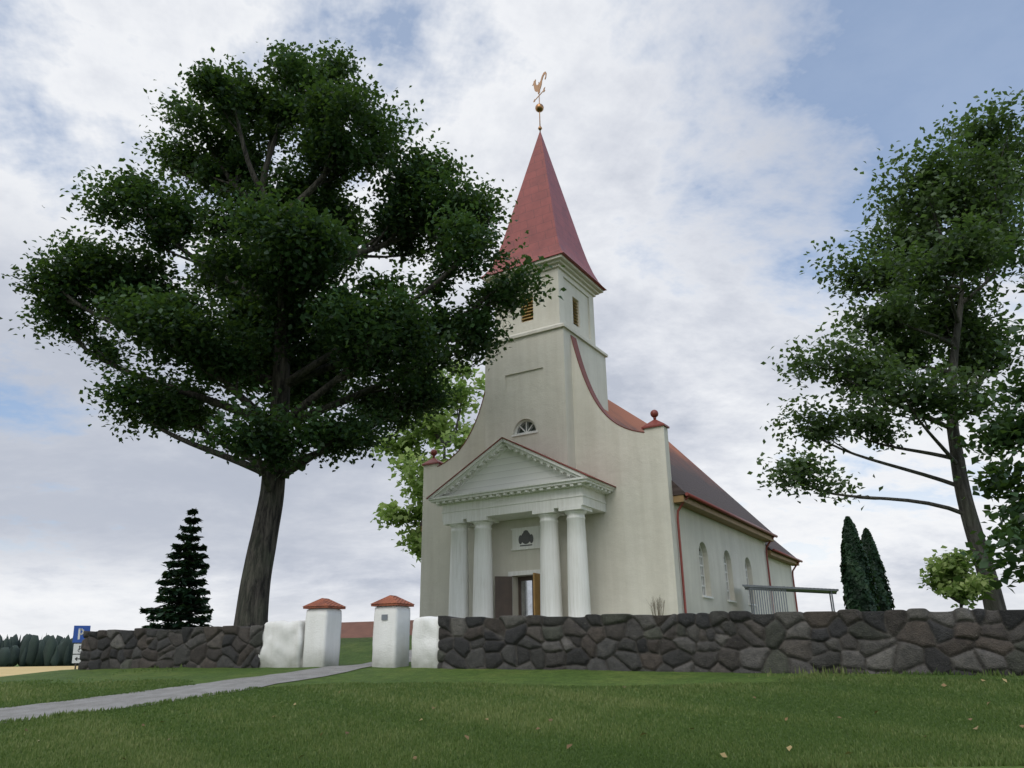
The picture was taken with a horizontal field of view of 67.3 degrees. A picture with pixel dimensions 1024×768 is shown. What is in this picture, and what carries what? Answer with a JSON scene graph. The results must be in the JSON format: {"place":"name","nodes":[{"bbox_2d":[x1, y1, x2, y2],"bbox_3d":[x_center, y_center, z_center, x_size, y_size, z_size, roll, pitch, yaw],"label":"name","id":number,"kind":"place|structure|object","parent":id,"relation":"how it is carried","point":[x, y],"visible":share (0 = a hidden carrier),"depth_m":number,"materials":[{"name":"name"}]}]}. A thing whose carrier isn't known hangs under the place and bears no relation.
{"place":"outdoors","nodes":[
{"label":"outdoors","id":0,"kind":"place"},
{"bbox_2d":[0,666,77,676],"bbox_3d":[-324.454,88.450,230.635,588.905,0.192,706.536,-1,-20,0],"label":"wheat field","id":1,"kind":"structure","parent":0,"point":[7,671],"depth_m":296.65,"materials":[{"name":"beige plant"}]},
{"bbox_2d":[0,650,411,722],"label":"gravel path","id":2,"kind":"structure","parent":0,"point":[124,700],"depth_m":13.82,"materials":[{"name":"grey gravel"}]},
{"bbox_2d":[341,620,413,637],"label":"barn roof","id":3,"kind":"structure","parent":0,"point":[356,629],"depth_m":58.94,"materials":[{"name":"red tile"}]},
{"bbox_2d":[0,635,1023,767],"bbox_3d":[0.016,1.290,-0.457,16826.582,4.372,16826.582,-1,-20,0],"label":"ground","id":4,"kind":"structure","parent":0,"point":[354,651],"depth_m":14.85,"materials":[{"name":"green plant"}]},
{"bbox_2d":[0,633,80,666],"bbox_3d":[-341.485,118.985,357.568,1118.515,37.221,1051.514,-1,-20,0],"label":"forest treeline","id":5,"kind":"object","parent":4,"relation":"on","point":[27,650],"visible":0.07,"depth_m":562.27,"materials":[{"name":"green plant"}]},
{"bbox_2d":[78,625,264,669],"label":"stone wall","id":6,"kind":"structure","parent":4,"relation":"on","point":[219,647],"depth_m":20.11,"materials":[{"name":"grey stone"}]},
{"bbox_2d":[139,508,213,629],"bbox_3d":[-12.936,8.022,30.065,3.610,6.433,3.581,-1,-20,0],"label":"spruce tree","id":7,"kind":"object","parent":4,"relation":"on","point":[193,575],"depth_m":29.84,"materials":[{"name":"green plant"}]},
{"bbox_2d":[258,620,305,667],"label":"white end wall","id":8,"kind":"structure","parent":4,"relation":"on","point":[282,644],"depth_m":18.74,"materials":[{"name":"white paint"}]},
{"bbox_2d":[0,38,565,626],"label":"oak tree","id":9,"kind":"object","parent":4,"relation":"on","point":[146,302],"depth_m":28.15,"materials":[{"name":"green plant"}]},
{"bbox_2d":[302,608,341,666],"bbox_3d":[-4.617,6.319,18.700,0.645,1.651,0.647,-9,-21,22],"label":"gate post","id":10,"kind":"object","parent":4,"relation":"on","point":[322,636],"visible":0.72,"depth_m":18.53,"materials":[{"name":"paint"}]},
{"bbox_2d":[302,598,345,608],"bbox_3d":[-4.629,5.431,19.014,0.770,0.255,0.770,-9,-21,23],"label":"gate pillar cap","id":11,"kind":"object","parent":10,"relation":"on","point":[324,603],"visible":0.84,"depth_m":18.78,"materials":[{"name":"tile"}]},
{"bbox_2d":[372,606,409,667],"bbox_3d":[-2.814,6.037,17.932,0.645,1.648,0.648,-9,-21,23],"label":"gate post","id":12,"kind":"object","parent":4,"relation":"on","point":[391,638],"visible":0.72,"depth_m":17.74,"materials":[{"name":"paint"}]},
{"bbox_2d":[381,614,387,619],"bbox_3d":[-2.957,5.411,17.837,0.160,0.120,0.016,-9,-21,23],"label":"plaque","id":13,"kind":"object","parent":12,"relation":"attached to","point":[384,617],"visible":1,"depth_m":17.83,"materials":[{"name":"grey metal"}]},
{"bbox_2d":[371,595,414,606],"bbox_3d":[-2.827,5.149,18.246,0.770,0.255,0.770,-9,-21,23],"label":"gate pillar cap","id":14,"kind":"object","parent":12,"relation":"on","point":[391,600],"visible":0.84,"depth_m":18.00,"materials":[{"name":"orange tile"}]},
{"bbox_2d":[411,616,439,667],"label":"white end wall","id":15,"kind":"structure","parent":4,"relation":"on","point":[425,638],"depth_m":17.19,"materials":[{"name":"white paint"}]},
{"bbox_2d":[370,359,484,566],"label":"linden tree","id":16,"kind":"object","parent":4,"relation":"on","point":[409,468],"depth_m":58.07,"materials":[{"name":"green plant"}]},
{"bbox_2d":[428,438,614,617],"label":"portico","id":17,"kind":"structure","parent":4,"relation":"on","point":[577,497],"depth_m":31.25,"materials":[{"name":"white paint"}]},
{"bbox_2d":[451,449,571,494],"bbox_3d":[0.404,3.767,33.056,7.120,1.930,2.050,-12,-23,30],"label":"church tympanum","id":18,"kind":"object","parent":17,"relation":"attached to","point":[508,468],"visible":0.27,"depth_m":32.16,"materials":[{"name":"white paint"}]},
{"bbox_2d":[426,437,615,498],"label":"pediment roof","id":19,"kind":"structure","parent":17,"relation":"on","point":[586,474],"depth_m":31.93,"materials":[{"name":"red metal"}]},
{"bbox_2d":[25,678,1023,759],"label":"fallen leaves","id":20,"kind":"object","parent":4,"relation":"on","point":[722,754],"visible":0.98,"depth_m":8.54,"materials":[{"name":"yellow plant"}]},
{"bbox_2d":[648,596,664,614],"bbox_3d":[4.885,7.692,25.928,0.542,1.174,0.533,14,-24,-35],"label":"dry shrub","id":21,"kind":"object","parent":4,"relation":"on","point":[657,604],"visible":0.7,"depth_m":25.92,"materials":[{"name":"brown plant"}]},
{"bbox_2d":[437,608,1023,675],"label":"stone wall","id":22,"kind":"structure","parent":4,"relation":"on","point":[960,640],"depth_m":14.44,"materials":[{"name":"grey stone"}]},
{"bbox_2d":[742,584,838,613],"bbox_3d":[12.596,10.114,34.555,3.992,2.148,2.100,-7,-21,18],"label":"slatted shelter","id":23,"kind":"object","parent":4,"relation":"on","point":[783,589],"visible":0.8,"depth_m":34.21,"materials":[{"name":"grey metal"}]},
{"bbox_2d":[839,516,879,611],"bbox_3d":[14.391,8.099,32.068,1.431,5.229,1.413,-1,-20,0],"label":"thuja tree","id":24,"kind":"object","parent":4,"relation":"on","point":[856,571],"depth_m":31.79,"materials":[{"name":"green plant"}]},
{"bbox_2d":[861,527,895,610],"bbox_3d":[15.662,8.652,33.110,1.290,4.943,1.275,-1,-20,0],"label":"thuja tree","id":25,"kind":"object","parent":4,"relation":"on","point":[884,594],"visible":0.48,"depth_m":32.94,"materials":[{"name":"green plant"}]},
{"bbox_2d":[747,86,1023,610],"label":"ash tree","id":26,"kind":"object","parent":4,"relation":"on","point":[890,366],"depth_m":25.75,"materials":[{"name":"green plant"}]},
{"bbox_2d":[918,545,1000,608],"bbox_3d":[12.421,6.046,20.992,1.837,3.243,2.361,-1,-20,0],"label":"shrub","id":27,"kind":"object","parent":4,"relation":"on","point":[946,567],"depth_m":21.15,"materials":[{"name":"green plant"}]},
{"bbox_2d":[942,229,1023,600],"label":"tree","id":28,"kind":"object","parent":4,"relation":"on","point":[1001,431],"depth_m":19.69,"materials":[{"name":"green plant"}]},
{"bbox_3d":[-17.642,11.252,31.100,0.245,2.824,0.060,-1,-20,0],"label":"parking sign pole","id":29,"kind":"object","parent":4,"relation":"on","visible":0},
{"bbox_2d":[72,628,83,662],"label":"sign markings","id":30,"kind":"object","parent":29,"relation":"attached to","point":[75,649],"visible":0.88,"depth_m":31.20,"materials":[{"name":"white paint"}]},
{"bbox_2d":[72,626,90,642],"bbox_3d":[-17.618,10.235,31.473,0.638,0.659,0.036,10,-22,-27],"label":"parking sign","id":31,"kind":"object","parent":29,"relation":"attached to","point":[75,633],"visible":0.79,"depth_m":31.42,"materials":[{"name":"blue metal"}]},
{"bbox_2d":[0,0,1023,639],"label":"sky","id":32,"kind":"structure","parent":0,"point":[697,150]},
{"bbox_2d":[508,419,539,614],"bbox_3d":[0.803,5.964,32.918,1.800,9.166,0.890,-12,-23,30],"label":"church door trim","id":33,"kind":"structure","parent":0,"point":[534,531],"depth_m":32.33,"materials":[{"name":"white paint"}]},
{"bbox_2d":[519,530,532,545],"bbox_3d":[0.584,6.480,32.348,0.732,0.659,0.058,-12,-23,30],"label":"emblem","id":34,"kind":"object","parent":33,"relation":"attached to","point":[525,537],"visible":1,"depth_m":32.32,"materials":[{"name":"black metal"}]},
{"bbox_2d":[518,576,533,615],"bbox_3d":[0.893,9.191,31.897,1.440,2.400,0.081,-12,-23,30],"label":"doorway glass","id":35,"kind":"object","parent":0,"point":[526,599],"depth_m":32.19,"materials":[{"name":"glass"}]},
{"bbox_2d":[485,327,607,617],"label":"church tower","id":36,"kind":"structure","parent":0,"point":[529,377],"depth_m":34.16,"materials":[{"name":"beige paint"}]},
{"bbox_2d":[495,267,595,345],"bbox_3d":[1.647,-3.182,37.802,3.520,3.150,3.720,-12,-23,30],"label":"belfry","id":37,"kind":"object","parent":36,"relation":"on","point":[556,309],"visible":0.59,"depth_m":36.33,"materials":[{"name":"white paint"}]},
{"bbox_2d":[483,254,602,296],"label":"tower cornice","id":38,"kind":"structure","parent":37,"relation":"attached to","point":[580,278],"depth_m":36.85,"materials":[{"name":"white paint"}]},
{"bbox_2d":[481,132,605,290],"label":"church spire","id":39,"kind":"structure","parent":37,"relation":"on","point":[542,215],"depth_m":38.52,"materials":[{"name":"red metal"}]},
{"bbox_2d":[532,71,546,131],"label":"weather vane","id":40,"kind":"object","parent":39,"relation":"on","point":[539,108],"visible":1,"depth_m":42.05,"materials":[{"name":"gold metal"}]},
{"bbox_2d":[521,297,578,325],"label":"louvred openings","id":41,"kind":"object","parent":37,"relation":"in","point":[532,310],"visible":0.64,"depth_m":36.44,"materials":[{"name":"brown wood"}]},
{"bbox_2d":[493,323,607,357],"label":"cornice","id":42,"kind":"structure","parent":36,"relation":"attached to","point":[548,328],"depth_m":35.35,"materials":[{"name":"white paint"}]},
{"bbox_2d":[420,334,682,616],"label":"church facade","id":43,"kind":"structure","parent":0,"point":[632,554],"depth_m":31.37,"materials":[{"name":"beige paint"}]},
{"bbox_2d":[495,576,512,617],"bbox_3d":[-0.340,9.161,31.770,0.720,2.360,0.076,2,-20,-8],"label":"door leaf","id":44,"kind":"object","parent":43,"relation":"attached to","point":[503,596],"visible":0.67,"depth_m":31.86,"materials":[{"name":"brown wood"}]},
{"bbox_2d":[533,573,539,614],"bbox_3d":[1.061,8.805,30.813,0.060,2.360,0.720,-11,-22,28],"label":"open door leaf","id":45,"kind":"object","parent":43,"relation":"attached to","point":[536,588],"visible":0.43,"depth_m":30.77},
{"bbox_2d":[437,335,644,466],"bbox_3d":[1.031,0.651,35.305,10.649,5.117,0.500,-12,-23,30],"label":"gable coping","id":46,"kind":"object","parent":43,"relation":"on","point":[581,365],"visible":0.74,"depth_m":34.28,"materials":[{"name":"red metal"}]},
{"bbox_2d":[422,410,669,465],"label":"gable finials","id":47,"kind":"object","parent":43,"relation":"on","point":[650,424],"visible":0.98,"depth_m":31.77,"materials":[{"name":"red metal"}]},
{"bbox_2d":[674,504,772,613],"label":"church nave","id":48,"kind":"structure","parent":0,"point":[715,541],"depth_m":34.05,"materials":[{"name":"beige paint"}]},
{"bbox_2d":[419,400,795,557],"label":"church roof","id":49,"kind":"structure","parent":48,"relation":"on","point":[689,476],"depth_m":39.10,"materials":[{"name":"red tile"}]},
{"bbox_2d":[421,495,798,565],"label":"eaves","id":50,"kind":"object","parent":48,"relation":"attached to","point":[693,505],"depth_m":35.73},
{"bbox_2d":[699,545,755,605],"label":"arched windows","id":51,"kind":"structure","parent":48,"relation":"attached to","point":[703,579],"depth_m":34.76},
{"bbox_2d":[677,492,802,612],"bbox_3d":[12.168,9.738,38.158,0.855,5.261,20.950,-12,-23,30],"label":"gutter and downspouts","id":52,"kind":"object","parent":48,"relation":"attached to","point":[687,494],"visible":0.75,"depth_m":34.38,"materials":[{"name":"red metal"}]},
{"bbox_2d":[768,557,796,611],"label":"annex wall","id":53,"kind":"structure","parent":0,"point":[780,573],"depth_m":44.40,"materials":[{"name":"white paint"}]}
]}

